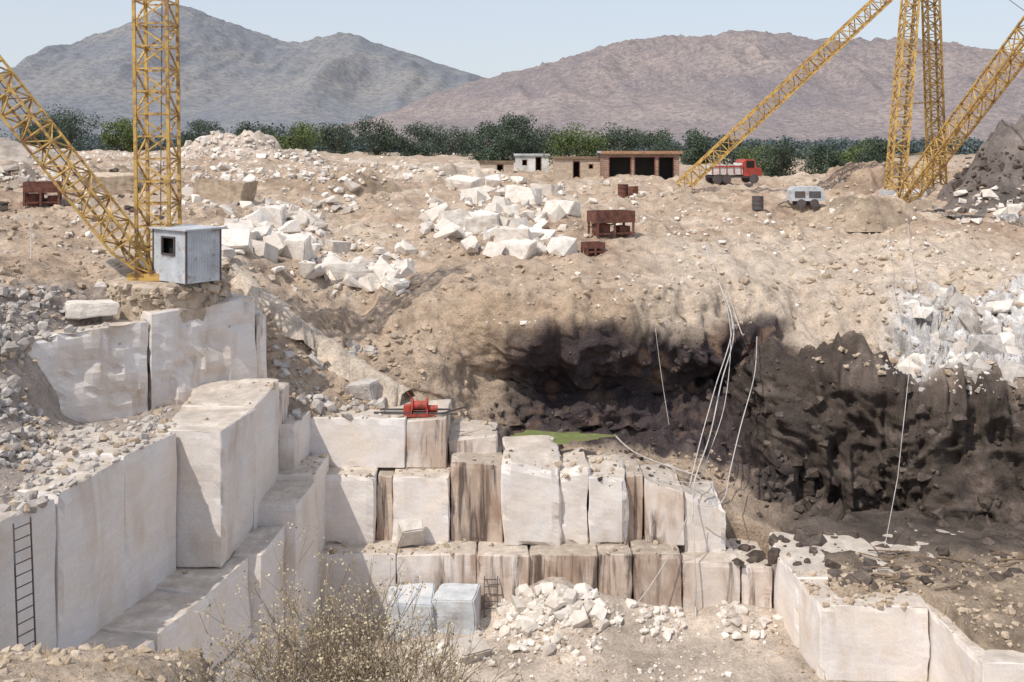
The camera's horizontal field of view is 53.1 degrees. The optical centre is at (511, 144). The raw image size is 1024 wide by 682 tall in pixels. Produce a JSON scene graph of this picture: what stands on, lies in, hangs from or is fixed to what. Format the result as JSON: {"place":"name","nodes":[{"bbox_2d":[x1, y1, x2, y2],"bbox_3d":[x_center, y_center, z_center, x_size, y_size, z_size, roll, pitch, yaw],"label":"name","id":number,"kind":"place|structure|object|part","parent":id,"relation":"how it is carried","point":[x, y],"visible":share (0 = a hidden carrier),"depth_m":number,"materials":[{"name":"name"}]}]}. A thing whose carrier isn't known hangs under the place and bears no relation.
{"place":"outdoors","nodes":[
{"label":"outdoors","id":0,"kind":"place"},
{"bbox_2d":[0,640,217,681],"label":"ground","id":1,"kind":"structure","parent":0,"point":[73,671],"depth_m":6.25,"materials":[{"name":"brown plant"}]},
{"bbox_2d":[0,643,216,681],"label":"foreground pebbles","id":2,"kind":"object","parent":1,"relation":"on","point":[55,659],"visible":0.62,"depth_m":6.50,"materials":[{"name":"beige stone"}]},
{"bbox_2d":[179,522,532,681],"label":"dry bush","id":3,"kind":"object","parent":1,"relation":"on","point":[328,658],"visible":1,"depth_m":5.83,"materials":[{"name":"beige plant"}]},
{"bbox_2d":[0,5,483,140],"bbox_3d":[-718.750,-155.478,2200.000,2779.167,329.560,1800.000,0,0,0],"label":"mountain","id":4,"kind":"structure","parent":0,"point":[232,74],"depth_m":1868.25,"materials":[{"name":"grey stone"}]},
{"bbox_2d":[227,263,413,406],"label":"dirt path","id":5,"kind":"structure","parent":0,"point":[346,365],"depth_m":43.65,"materials":[{"name":"beige soil"}]},
{"bbox_2d":[0,149,1023,557],"bbox_3d":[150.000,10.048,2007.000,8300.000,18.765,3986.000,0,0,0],"label":"quarry terrain ground","id":6,"kind":"structure","parent":0,"point":[504,365],"depth_m":48.23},
{"bbox_2d":[0,160,41,189],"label":"spoil heap","id":7,"kind":"object","parent":6,"relation":"on","point":[13,184],"visible":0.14,"depth_m":74.94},
{"bbox_2d":[0,137,78,164],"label":"spoil heap","id":8,"kind":"object","parent":6,"relation":"on","point":[12,150],"visible":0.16,"depth_m":107.51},
{"bbox_2d":[17,118,61,144],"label":"broadleaf tree","id":9,"kind":"object","parent":6,"relation":"on","point":[32,128],"visible":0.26,"depth_m":203.00,"materials":[{"name":"green plant"}]},
{"bbox_2d":[23,181,61,205],"bbox_3d":[-27.777,2.884,60.560,2.038,1.400,1.455,0,0,-20],"label":"rusty hopper","id":10,"kind":"object","parent":6,"relation":"on","point":[34,192],"visible":0.86,"depth_m":59.99,"materials":[{"name":"metal"}]},
{"bbox_2d":[39,103,104,150],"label":"broadleaf tree","id":11,"kind":"object","parent":6,"relation":"on","point":[69,124],"visible":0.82,"depth_m":198.40,"materials":[{"name":"green plant"}]},
{"bbox_2d":[65,299,119,318],"bbox_3d":[-15.238,5.943,37.091,1.939,0.627,1.118,0,0,-22],"label":"marble block","id":12,"kind":"object","parent":6,"relation":"on","point":[79,309],"depth_m":36.68,"materials":[{"name":"white stone"}]},
{"bbox_2d":[63,164,151,190],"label":"spoil heap","id":13,"kind":"object","parent":6,"relation":"on","point":[94,168],"visible":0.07,"depth_m":71.04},
{"bbox_2d":[85,172,133,194],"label":"quarried block","id":14,"kind":"object","parent":6,"relation":"on","point":[115,183],"depth_m":69.38,"materials":[{"name":"beige stone"}]},
{"bbox_2d":[0,0,231,322],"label":"derrick crane","id":15,"kind":"object","parent":6,"relation":"on","point":[130,289],"visible":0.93,"depth_m":38.73,"materials":[{"name":"yellow paint"}]},
{"bbox_2d":[149,224,224,284],"bbox_3d":[-12.350,4.135,38.900,2.340,2.030,1.740,0,0,38],"label":"crane operator cabin","id":16,"kind":"object","parent":15,"relation":"on","point":[185,254],"visible":0.99,"depth_m":38.32,"materials":[{"name":"metal"}]},
{"bbox_2d":[97,116,144,152],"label":"broadleaf tree","id":17,"kind":"object","parent":6,"relation":"on","point":[126,133],"visible":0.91,"depth_m":189.25,"materials":[{"name":"green plant"}]},
{"bbox_2d":[136,297,156,310],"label":"marble block","id":18,"kind":"structure","parent":6,"relation":"on","point":[146,304],"depth_m":37.60,"materials":[{"name":"beige stone"}]},
{"bbox_2d":[0,292,328,681],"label":"marble quarry face","id":19,"kind":"object","parent":6,"relation":"on","point":[126,540],"visible":0.77,"depth_m":32.75},
{"bbox_2d":[12,517,35,646],"bbox_3d":[-11.690,10.850,24.575,0.475,3.508,0.908,0,0,-37],"label":"steel ladder","id":20,"kind":"object","parent":19,"relation":"on","point":[32,581],"visible":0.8,"depth_m":24.61,"materials":[{"name":"grey metal"}]},
{"bbox_2d":[0,281,385,512],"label":"grey rubble","id":21,"kind":"object","parent":6,"relation":"on","point":[22,340],"visible":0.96,"depth_m":32.94,"materials":[{"name":"grey stone"}]},
{"bbox_2d":[175,119,225,146],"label":"broadleaf tree","id":22,"kind":"object","parent":6,"relation":"on","point":[199,128],"visible":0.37,"depth_m":198.38,"materials":[{"name":"green plant"}]},
{"bbox_2d":[193,178,257,203],"bbox_3d":[-18.005,2.995,64.338,3.567,1.828,2.014,0,0,9],"label":"quarried block","id":23,"kind":"object","parent":6,"relation":"on","point":[229,191],"depth_m":63.55,"materials":[{"name":"beige stone"}]},
{"bbox_2d":[170,130,282,158],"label":"spoil heap","id":24,"kind":"object","parent":6,"relation":"on","point":[256,136],"visible":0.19,"depth_m":119.62,"materials":[{"name":"beige stone"}]},
{"bbox_2d":[230,120,282,136],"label":"broadleaf tree","id":25,"kind":"object","parent":6,"relation":"on","point":[238,131],"visible":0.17,"depth_m":193.85,"materials":[{"name":"green plant"}]},
{"bbox_2d":[253,204,286,227],"bbox_3d":[-13.914,4.150,58.756,1.797,1.415,1.488,0,0,0],"label":"quarried block","id":26,"kind":"object","parent":6,"relation":"on","point":[275,214],"depth_m":58.12,"materials":[{"name":"white stone"}]},
{"bbox_2d":[238,148,328,165],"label":"spoil heap","id":27,"kind":"object","parent":6,"relation":"on","point":[300,155],"visible":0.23,"depth_m":110.08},
{"bbox_2d":[272,133,297,148],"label":"broadleaf tree","id":28,"kind":"object","parent":6,"relation":"on","point":[280,139],"visible":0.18,"depth_m":134.65,"materials":[{"name":"green plant"}]},
{"bbox_2d":[281,233,311,260],"bbox_3d":[-11.014,5.290,51.720,1.770,1.594,1.316,0,0,13],"label":"quarried block","id":29,"kind":"object","parent":6,"relation":"on","point":[298,246],"depth_m":51.16,"materials":[{"name":"white stone"}]},
{"bbox_2d":[278,119,325,153],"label":"broadleaf tree","id":30,"kind":"object","parent":6,"relation":"on","point":[305,136],"visible":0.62,"depth_m":130.96,"materials":[{"name":"green plant"}]},
{"bbox_2d":[257,168,402,196],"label":"spoil heap","id":31,"kind":"object","parent":6,"relation":"on","point":[372,186],"visible":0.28,"depth_m":78.25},
{"bbox_2d":[313,122,358,153],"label":"broadleaf tree","id":32,"kind":"object","parent":6,"relation":"on","point":[329,139],"visible":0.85,"depth_m":184.72,"materials":[{"name":"green plant"}]},
{"bbox_2d":[328,262,365,279],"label":"quarried block","id":33,"kind":"object","parent":6,"relation":"on","point":[339,271],"depth_m":50.54,"materials":[{"name":"white stone"}]},
{"bbox_2d":[345,378,378,400],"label":"quarried block","id":34,"kind":"object","parent":6,"relation":"on","point":[365,389],"depth_m":42.58,"materials":[{"name":"white stone"}]},
{"bbox_2d":[78,162,648,295],"bbox_3d":[-9.382,4.578,73.495,43.618,6.012,58.867,0,0,0],"label":"white boulder pile","id":35,"kind":"object","parent":6,"relation":"on","point":[258,233],"visible":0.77,"depth_m":57.94,"materials":[{"name":"stone"}]},
{"bbox_2d":[361,266,378,282],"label":"quarried block","id":36,"kind":"object","parent":6,"relation":"on","point":[370,273],"depth_m":50.79,"materials":[{"name":"white stone"}]},
{"bbox_2d":[350,116,402,154],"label":"broadleaf tree","id":37,"kind":"object","parent":6,"relation":"on","point":[384,141],"visible":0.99,"depth_m":189.21,"materials":[{"name":"green plant"}]},
{"bbox_2d":[394,121,442,155],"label":"broadleaf tree","id":38,"kind":"object","parent":6,"relation":"on","point":[410,148],"visible":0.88,"depth_m":190.09,"materials":[{"name":"green plant"}]},
{"bbox_2d":[386,163,510,181],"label":"spoil heap","id":39,"kind":"object","parent":6,"relation":"on","point":[429,173],"visible":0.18,"depth_m":98.82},
{"bbox_2d":[424,125,484,156],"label":"broadleaf tree","id":40,"kind":"object","parent":6,"relation":"on","point":[445,149],"visible":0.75,"depth_m":199.73,"materials":[{"name":"green plant"}]},
{"bbox_2d":[438,209,470,228],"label":"quarried block","id":41,"kind":"object","parent":6,"relation":"on","point":[457,216],"depth_m":61.63,"materials":[{"name":"white stone"}]},
{"bbox_2d":[445,175,481,190],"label":"quarried block","id":42,"kind":"object","parent":6,"relation":"on","point":[460,182],"depth_m":83.19,"materials":[{"name":"white stone"}]},
{"bbox_2d":[30,213,911,543],"bbox_3d":[12.599,8.970,51.875,64.067,12.629,21.876,0,0,-40],"label":"crane guy cable","id":43,"kind":"object","parent":6,"relation":"on","point":[886,329],"visible":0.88,"depth_m":42.37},
{"bbox_2d":[464,214,499,232],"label":"quarried block","id":44,"kind":"object","parent":6,"relation":"on","point":[477,223],"depth_m":61.51,"materials":[{"name":"white stone"}]},
{"bbox_2d":[466,120,506,160],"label":"broadleaf tree","id":45,"kind":"object","parent":6,"relation":"on","point":[477,139],"visible":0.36,"depth_m":165.15,"materials":[{"name":"green plant"}]},
{"bbox_2d":[0,121,983,158],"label":"distant trees","id":46,"kind":"object","parent":6,"relation":"on","point":[970,146],"visible":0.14,"depth_m":254.22,"materials":[{"name":"green plant"}]},
{"bbox_2d":[478,161,514,171],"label":"stone store","id":47,"kind":"structure","parent":6,"relation":"on","point":[506,166],"depth_m":118.00,"materials":[{"name":"beige stone"}]},
{"bbox_2d":[472,125,526,160],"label":"broadleaf tree","id":48,"kind":"object","parent":6,"relation":"on","point":[498,151],"visible":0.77,"depth_m":158.69,"materials":[{"name":"green plant"}]},
{"bbox_2d":[493,227,528,242],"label":"quarried block","id":49,"kind":"object","parent":6,"relation":"on","point":[501,234],"depth_m":58.46,"materials":[{"name":"white stone"}]},
{"bbox_2d":[0,169,1023,647],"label":"tan rubble","id":50,"kind":"object","parent":6,"relation":"on","point":[26,445],"visible":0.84,"depth_m":45.77,"materials":[{"name":"beige stone"}]},
{"bbox_2d":[0,146,1023,591],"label":"dark rock debris","id":51,"kind":"object","parent":6,"relation":"on","point":[820,540],"visible":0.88,"depth_m":44.13,"materials":[{"name":"grey stone"}]},
{"bbox_2d":[0,131,1023,324],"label":"scattered white stones","id":52,"kind":"object","parent":6,"relation":"on","point":[1012,212],"visible":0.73,"depth_m":78.28,"materials":[{"name":"stone"}]},
{"bbox_2d":[496,112,538,160],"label":"broadleaf tree","id":53,"kind":"object","parent":6,"relation":"on","point":[513,124],"visible":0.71,"depth_m":167.48,"materials":[{"name":"green plant"}]},
{"bbox_2d":[498,239,536,258],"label":"quarried block","id":54,"kind":"object","parent":6,"relation":"on","point":[524,249],"depth_m":55.14,"materials":[{"name":"white stone"}]},
{"bbox_2d":[504,185,541,204],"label":"quarried block","id":55,"kind":"object","parent":6,"relation":"on","point":[514,193],"depth_m":72.21,"materials":[{"name":"white stone"}]},
{"bbox_2d":[514,154,549,172],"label":"white hut","id":56,"kind":"object","parent":6,"relation":"on","point":[531,162],"visible":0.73,"depth_m":122.00,"materials":[{"name":"paint"}]},
{"bbox_2d":[521,123,567,159],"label":"broadleaf tree","id":57,"kind":"object","parent":6,"relation":"on","point":[540,142],"visible":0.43,"depth_m":183.77,"materials":[{"name":"green plant"}]},
{"bbox_2d":[530,183,562,196],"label":"quarried block","id":58,"kind":"object","parent":6,"relation":"on","point":[548,189],"depth_m":85.19,"materials":[{"name":"white stone"}]},
{"bbox_2d":[542,200,581,216],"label":"quarried block","id":59,"kind":"object","parent":6,"relation":"on","point":[573,208],"depth_m":67.22,"materials":[{"name":"white stone"}]},
{"bbox_2d":[552,156,599,179],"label":"stone hut","id":60,"kind":"object","parent":6,"relation":"on","point":[570,167],"visible":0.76,"depth_m":109.00,"materials":[{"name":"beige stone"}]},
{"bbox_2d":[543,122,609,165],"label":"broadleaf tree","id":61,"kind":"object","parent":6,"relation":"on","point":[593,145],"visible":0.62,"depth_m":116.40,"materials":[{"name":"green plant"}]},
{"bbox_2d":[581,241,605,255],"bbox_3d":[4.444,5.688,56.140,1.175,0.700,0.883,0,0,-20],"label":"rusty hopper","id":62,"kind":"object","parent":6,"relation":"on","point":[589,247],"visible":0.97,"depth_m":55.82,"materials":[{"name":"metal"}]},
{"bbox_2d":[587,210,634,237],"bbox_3d":[5.843,4.649,60.534,2.534,1.500,1.456,0,0,-20],"label":"rusty hopper","id":63,"kind":"object","parent":6,"relation":"on","point":[599,220],"visible":0.98,"depth_m":60.04,"materials":[{"name":"metal"}]},
{"bbox_2d":[593,122,650,155],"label":"broadleaf tree","id":64,"kind":"object","parent":6,"relation":"on","point":[612,138],"visible":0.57,"depth_m":165.03,"materials":[{"name":"green plant"}]},
{"bbox_2d":[617,184,627,196],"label":"oil drum","id":65,"kind":"object","parent":6,"relation":"on","point":[622,190],"visible":0.94,"depth_m":82.95,"materials":[{"name":"metal"}]},
{"bbox_2d":[628,186,637,197],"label":"oil drum","id":66,"kind":"object","parent":6,"relation":"on","point":[632,190],"visible":0.88,"depth_m":82.32,"materials":[{"name":"metal"}]},
{"bbox_2d":[597,151,682,179],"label":"brick shed","id":67,"kind":"structure","parent":6,"relation":"on","point":[664,165],"depth_m":105.10,"materials":[{"name":"brick"}]},
{"bbox_2d":[558,243,756,618],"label":"hanging hoses","id":68,"kind":"object","parent":6,"relation":"on","point":[692,507],"visible":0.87,"depth_m":42.81,"materials":[{"name":"grey rubber"}]},
{"bbox_2d":[635,128,682,150],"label":"broadleaf tree","id":69,"kind":"object","parent":6,"relation":"on","point":[663,146],"visible":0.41,"depth_m":174.27,"materials":[{"name":"green plant"}]},
{"bbox_2d":[679,128,719,164],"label":"broadleaf tree","id":70,"kind":"object","parent":6,"relation":"on","point":[693,155],"visible":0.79,"depth_m":157.93,"materials":[{"name":"green plant"}]},
{"bbox_2d":[703,159,761,183],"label":"dump truck","id":71,"kind":"object","parent":6,"relation":"on","point":[746,170],"visible":0.93,"depth_m":97.26,"materials":[{"name":"metal"}]},
{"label":"windows","id":72,"kind":"part","parent":71,"relation":"part of","materials":[{"name":"glass"}]},
{"bbox_2d":[711,134,764,166],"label":"broadleaf tree","id":73,"kind":"object","parent":6,"relation":"on","point":[731,161],"visible":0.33,"depth_m":134.94,"materials":[{"name":"green plant"}]},
{"bbox_2d":[752,196,763,209],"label":"oil drum","id":74,"kind":"object","parent":6,"relation":"on","point":[757,202],"visible":1,"depth_m":76.33,"materials":[{"name":"metal"}]},
{"bbox_2d":[735,144,791,172],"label":"broadleaf tree","id":75,"kind":"object","parent":6,"relation":"on","point":[751,156],"visible":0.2,"depth_m":127.08,"materials":[{"name":"green plant"}]},
{"bbox_2d":[754,141,815,176],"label":"broadleaf tree","id":76,"kind":"object","parent":6,"relation":"on","point":[785,160],"visible":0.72,"depth_m":117.47,"materials":[{"name":"green plant"}]},
{"bbox_2d":[778,186,824,207],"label":"air compressor trailer","id":77,"kind":"object","parent":6,"relation":"on","point":[803,196],"visible":1,"depth_m":78.90,"materials":[{"name":"metal"}]},
{"bbox_2d":[798,142,847,173],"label":"broadleaf tree","id":78,"kind":"object","parent":6,"relation":"on","point":[821,153],"visible":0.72,"depth_m":120.80,"materials":[{"name":"green plant"}]},
{"bbox_2d":[822,149,854,166],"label":"broadleaf tree","id":79,"kind":"object","parent":6,"relation":"on","point":[848,157],"visible":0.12,"depth_m":124.73,"materials":[{"name":"green plant"}]},
{"bbox_2d":[672,0,1023,210],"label":"derrick crane","id":80,"kind":"object","parent":6,"relation":"on","point":[911,195],"visible":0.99,"depth_m":84.93,"materials":[{"name":"yellow paint"}]},
{"bbox_2d":[844,137,876,162],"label":"broadleaf tree","id":81,"kind":"object","parent":6,"relation":"on","point":[855,149],"visible":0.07,"depth_m":144.15,"materials":[{"name":"green plant"}]},
{"bbox_2d":[810,194,928,231],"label":"spoil heap","id":82,"kind":"object","parent":6,"relation":"on","point":[882,206],"visible":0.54,"depth_m":72.66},
{"bbox_2d":[817,160,926,194],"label":"spoil heap","id":83,"kind":"object","parent":6,"relation":"on","point":[849,171],"visible":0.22,"depth_m":93.87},
{"bbox_2d":[853,136,899,162],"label":"broadleaf tree","id":84,"kind":"object","parent":6,"relation":"on","point":[878,154],"visible":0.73,"depth_m":131.51,"materials":[{"name":"green plant"}]},
{"bbox_2d":[869,289,1023,393],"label":"pale rock outcrop","id":85,"kind":"object","parent":6,"relation":"on","point":[988,341],"visible":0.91,"depth_m":48.93,"materials":[{"name":"white stone"}]},
{"bbox_2d":[897,287,1023,394],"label":"pale rock outcrop","id":86,"kind":"object","parent":6,"relation":"on","point":[918,360],"visible":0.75,"depth_m":50.57,"materials":[{"name":"white stone"}]},
{"bbox_2d":[937,114,1023,217],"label":"spoil heap","id":87,"kind":"object","parent":6,"relation":"on","point":[1004,134],"visible":0.57,"depth_m":81.81,"materials":[{"name":"grey gravel"}]},
{"bbox_2d":[0,0,1023,77],"label":"sky","id":88,"kind":"structure","parent":0,"point":[483,38],"materials":[{"name":"blue"}]},
{"bbox_2d":[276,577,928,681],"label":"pit floor ground","id":89,"kind":"structure","parent":0,"point":[753,665],"depth_m":36.29,"materials":[{"name":"beige soil"}]},
{"bbox_2d":[387,583,434,642],"bbox_3d":[-3.720,17.314,37.833,1.846,1.572,1.727,0,0,-7],"label":"marble block","id":90,"kind":"object","parent":89,"relation":"on","point":[425,597],"depth_m":37.08,"materials":[{"name":"white stone"}]},
{"bbox_2d":[421,646,445,665],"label":"marble block","id":91,"kind":"object","parent":89,"relation":"on","point":[437,653],"depth_m":35.48,"materials":[{"name":"white stone"}]},
{"bbox_2d":[431,583,480,634],"bbox_3d":[-2.033,17.271,38.013,1.782,1.518,1.758,0,0,8],"label":"marble block","id":92,"kind":"object","parent":89,"relation":"on","point":[461,602],"depth_m":37.27,"materials":[{"name":"white stone"}]},
{"bbox_2d":[450,634,490,665],"bbox_3d":[-1.519,17.769,35.934,1.296,0.723,1.021,0,0,-37],"label":"marble block","id":93,"kind":"object","parent":89,"relation":"on","point":[481,649],"depth_m":35.77,"materials":[{"name":"white stone"}]},
{"bbox_2d":[483,576,497,617],"bbox_3d":[-0.800,17.200,38.575,0.535,1.615,0.782,0,0,0],"label":"steel ladder","id":94,"kind":"object","parent":89,"relation":"on","point":[484,594],"visible":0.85,"depth_m":38.67,"materials":[{"name":"metal"}]},
{"bbox_2d":[309,399,771,617],"bbox_3d":[0.907,14.964,41.637,18.441,8.168,5.386,0,0,0],"label":"marble bench","id":95,"kind":"object","parent":89,"relation":"on","point":[480,505],"visible":0.8,"depth_m":40.09,"materials":[{"name":"white stone"}]},
{"bbox_2d":[397,518,424,546],"bbox_3d":[-3.932,15.063,39.726,1.113,1.173,0.979,0,0,0],"label":"marble block","id":96,"kind":"object","parent":95,"relation":"on","point":[410,531],"depth_m":39.55,"materials":[{"name":"white stone"}]},
{"bbox_2d":[374,392,465,416],"bbox_3d":[-3.741,10.496,41.600,3.721,0.967,0.846,0,0,0],"label":"red winch","id":97,"kind":"object","parent":95,"relation":"on","point":[430,411],"visible":1,"depth_m":41.44,"materials":[{"name":"paint"}]},
{"bbox_2d":[510,430,617,443],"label":"algae pond","id":98,"kind":"structure","parent":95,"relation":"on","point":[563,438],"depth_m":43.41,"materials":[{"name":"green liquid"}]},
{"bbox_2d":[415,582,783,681],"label":"white rubble pile","id":99,"kind":"object","parent":89,"relation":"on","point":[564,605],"visible":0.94,"depth_m":37.30,"materials":[{"name":"stone"}]},
{"bbox_2d":[183,381,1022,681],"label":"bench debris","id":100,"kind":"object","parent":89,"relation":"on","point":[811,589],"visible":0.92,"depth_m":36.38,"materials":[{"name":"beige stone"}]},
{"bbox_2d":[768,529,1023,681],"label":"marble platform","id":101,"kind":"structure","parent":89,"relation":"on","point":[855,642],"depth_m":34.68,"materials":[{"name":"white stone"}]},
{"bbox_2d":[316,30,1023,148],"bbox_3d":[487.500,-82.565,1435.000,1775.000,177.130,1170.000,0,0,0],"label":"mountain","id":102,"kind":"structure","parent":0,"point":[721,84],"depth_m":1188.71,"materials":[{"name":"stone"}]},
{"bbox_2d":[783,508,1023,679],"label":"earth apron ground","id":103,"kind":"structure","parent":0,"point":[966,543],"depth_m":38.05,"materials":[{"name":"brown soil"}]},
{"bbox_2d":[854,549,1023,589],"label":"scattered timber","id":104,"kind":"object","parent":103,"relation":"on","point":[918,556],"visible":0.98,"depth_m":37.93,"materials":[{"name":"brown wood"}]}
]}

